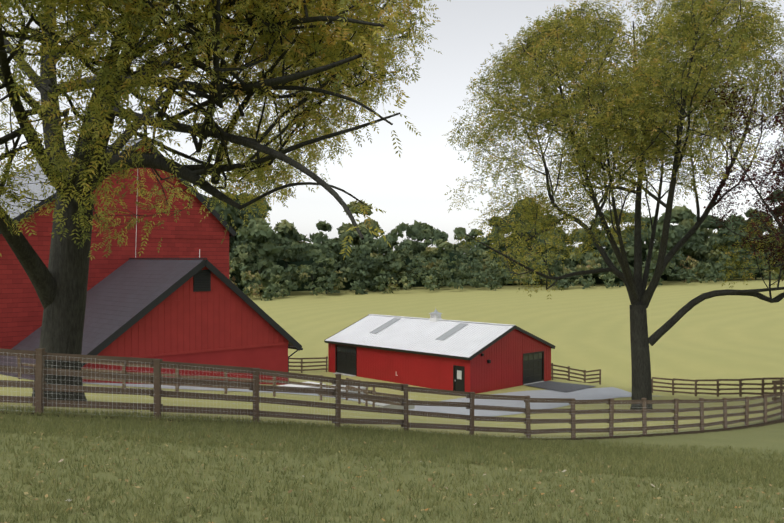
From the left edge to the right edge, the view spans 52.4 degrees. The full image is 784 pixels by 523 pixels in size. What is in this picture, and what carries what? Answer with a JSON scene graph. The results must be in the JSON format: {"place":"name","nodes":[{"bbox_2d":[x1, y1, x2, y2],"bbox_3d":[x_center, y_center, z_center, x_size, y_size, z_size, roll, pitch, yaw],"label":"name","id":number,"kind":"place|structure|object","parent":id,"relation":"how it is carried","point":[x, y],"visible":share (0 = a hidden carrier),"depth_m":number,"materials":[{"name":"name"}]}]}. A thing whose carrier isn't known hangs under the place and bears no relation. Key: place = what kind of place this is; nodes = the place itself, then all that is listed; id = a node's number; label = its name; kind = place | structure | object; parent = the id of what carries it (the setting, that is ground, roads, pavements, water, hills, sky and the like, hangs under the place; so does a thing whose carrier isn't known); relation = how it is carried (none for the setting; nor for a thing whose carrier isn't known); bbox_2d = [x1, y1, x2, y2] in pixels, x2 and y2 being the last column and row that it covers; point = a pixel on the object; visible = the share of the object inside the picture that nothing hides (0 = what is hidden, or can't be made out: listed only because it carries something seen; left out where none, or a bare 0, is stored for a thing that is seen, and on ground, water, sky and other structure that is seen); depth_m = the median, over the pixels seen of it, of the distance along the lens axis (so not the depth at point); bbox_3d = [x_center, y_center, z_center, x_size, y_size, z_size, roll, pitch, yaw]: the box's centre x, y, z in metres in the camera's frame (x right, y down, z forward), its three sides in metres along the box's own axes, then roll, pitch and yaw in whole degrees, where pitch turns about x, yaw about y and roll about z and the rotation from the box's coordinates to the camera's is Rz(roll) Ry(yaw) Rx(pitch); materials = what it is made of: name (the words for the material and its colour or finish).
{"place":"outdoors","nodes":[
{"label":"outdoors","id":0,"kind":"place"},
{"bbox_2d":[0,278,783,522],"bbox_3d":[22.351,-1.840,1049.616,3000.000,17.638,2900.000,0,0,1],"label":"ground","id":1,"kind":"structure","parent":0,"point":[716,337],"depth_m":42.25,"materials":[{"name":"green plant"}]},
{"bbox_2d":[17,357,179,391],"bbox_3d":[-15.285,5.977,41.359,8.778,2.206,0.228,0,0,6],"label":"yard fence","id":2,"kind":"object","parent":1,"relation":"on","point":[122,371],"visible":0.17,"depth_m":41.27,"materials":[{"name":"brown wood"}]},
{"bbox_2d":[0,138,236,348],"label":"barn","id":3,"kind":"structure","parent":1,"relation":"on","point":[186,235],"depth_m":54.93,"materials":[{"name":"red wood"}]},
{"bbox_2d":[0,249,302,384],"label":"barn annex","id":4,"kind":"object","parent":1,"relation":"on","point":[199,310],"visible":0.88,"depth_m":48.26,"materials":[{"name":"red wood"}]},
{"bbox_2d":[0,0,450,400],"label":"walnut tree","id":5,"kind":"object","parent":1,"relation":"on","point":[337,46],"depth_m":17.09,"materials":[{"name":"green plant"}]},
{"bbox_2d":[178,368,403,405],"bbox_3d":[-5.050,7.017,42.164,12.464,3.391,0.738,0,0,-14],"label":"yard fence","id":6,"kind":"object","parent":1,"relation":"on","point":[275,381],"visible":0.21,"depth_m":41.77,"materials":[{"name":"brown wood"}]},
{"bbox_2d":[279,381,325,388],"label":"yard slab","id":7,"kind":"structure","parent":1,"relation":"on","point":[291,385],"depth_m":47.41,"materials":[{"name":"white concrete"}]},
{"bbox_2d":[289,356,327,372],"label":"fence","id":8,"kind":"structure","parent":1,"relation":"on","point":[302,366],"depth_m":71.36,"materials":[{"name":"brown wood"}]},
{"bbox_2d":[326,385,365,393],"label":"yard slab","id":9,"kind":"structure","parent":1,"relation":"on","point":[361,387],"depth_m":50.57,"materials":[{"name":"concrete"}]},
{"bbox_2d":[83,382,631,415],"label":"old driveway","id":10,"kind":"structure","parent":1,"relation":"on","point":[596,393],"depth_m":56.02,"materials":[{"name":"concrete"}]},
{"bbox_2d":[346,378,375,406],"bbox_3d":[-1.822,7.509,44.568,0.257,1.943,3.985,0,0,-26],"label":"yard fence","id":11,"kind":"object","parent":1,"relation":"on","point":[373,401],"visible":0.27,"depth_m":44.51,"materials":[{"name":"brown wood"}]},
{"bbox_2d":[362,399,414,409],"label":"yard slab","id":12,"kind":"structure","parent":1,"relation":"on","point":[390,406],"depth_m":46.34,"materials":[{"name":"concrete"}]},
{"bbox_2d":[0,404,783,522],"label":"lawn grass","id":13,"kind":"structure","parent":1,"relation":"on","point":[609,450],"depth_m":11.73,"materials":[{"name":"green plant"}]},
{"bbox_2d":[0,348,783,438],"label":"paddock fence","id":14,"kind":"object","parent":1,"relation":"on","point":[40,373],"visible":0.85,"depth_m":20.70,"materials":[{"name":"brown wood"}]},
{"bbox_2d":[0,352,782,437],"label":"paddock fence wire","id":15,"kind":"object","parent":14,"relation":"attached to","point":[496,426],"visible":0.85,"depth_m":20.66,"materials":[{"name":"grey"}]},
{"bbox_2d":[0,403,783,522],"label":"fallen leaves","id":16,"kind":"object","parent":1,"relation":"on","point":[290,491],"visible":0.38,"depth_m":10.22,"materials":[{"name":"plant"}]},
{"bbox_2d":[1,411,783,439],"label":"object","id":17,"kind":"structure","parent":1,"relation":"on","point":[780,420],"depth_m":30.61,"materials":[{"name":"green plant"}]},
{"bbox_2d":[324,309,554,393],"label":"shed","id":18,"kind":"structure","parent":1,"relation":"on","point":[433,350],"depth_m":64.78,"materials":[{"name":"red wood"}]},
{"bbox_2d":[201,189,783,300],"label":"tree line","id":19,"kind":"object","parent":1,"relation":"on","point":[368,259],"depth_m":183.45,"materials":[{"name":"green plant"}]},
{"bbox_2d":[229,244,778,292],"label":"understorey tree","id":20,"kind":"object","parent":1,"relation":"on","point":[348,286],"visible":0.02,"depth_m":194.42,"materials":[{"name":"green plant"}]},
{"bbox_2d":[527,381,594,391],"bbox_3d":[13.271,9.922,63.477,4.300,0.001,4.300,0,0,-44],"label":"driveway apron","id":21,"kind":"object","parent":1,"relation":"on","point":[559,386],"visible":1,"depth_m":63.21,"materials":[{"name":"concrete"}]},
{"bbox_2d":[551,363,600,384],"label":"fence","id":22,"kind":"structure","parent":1,"relation":"on","point":[584,379],"depth_m":69.51,"materials":[{"name":"brown wood"}]},
{"bbox_2d":[441,0,783,409],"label":"walnut tree","id":23,"kind":"object","parent":1,"relation":"on","point":[637,87],"depth_m":41.75,"materials":[{"name":"green plant"}]},
{"bbox_2d":[651,377,783,396],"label":"paddock fence","id":24,"kind":"object","parent":1,"relation":"on","point":[740,388],"visible":0.81,"depth_m":60.08,"materials":[{"name":"brown wood"}]},
{"bbox_2d":[695,61,783,280],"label":"purple tree","id":25,"kind":"object","parent":1,"relation":"on","point":[767,198],"depth_m":40.48,"materials":[{"name":"plant"}]},
{"bbox_2d":[772,380,783,403],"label":"fence","id":26,"kind":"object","parent":1,"relation":"on","point":[775,387],"depth_m":47.05,"materials":[{"name":"brown wood"}]},
{"bbox_2d":[0,0,783,253],"label":"sky","id":27,"kind":"structure","parent":0,"point":[411,186],"materials":[{"name":"white"}]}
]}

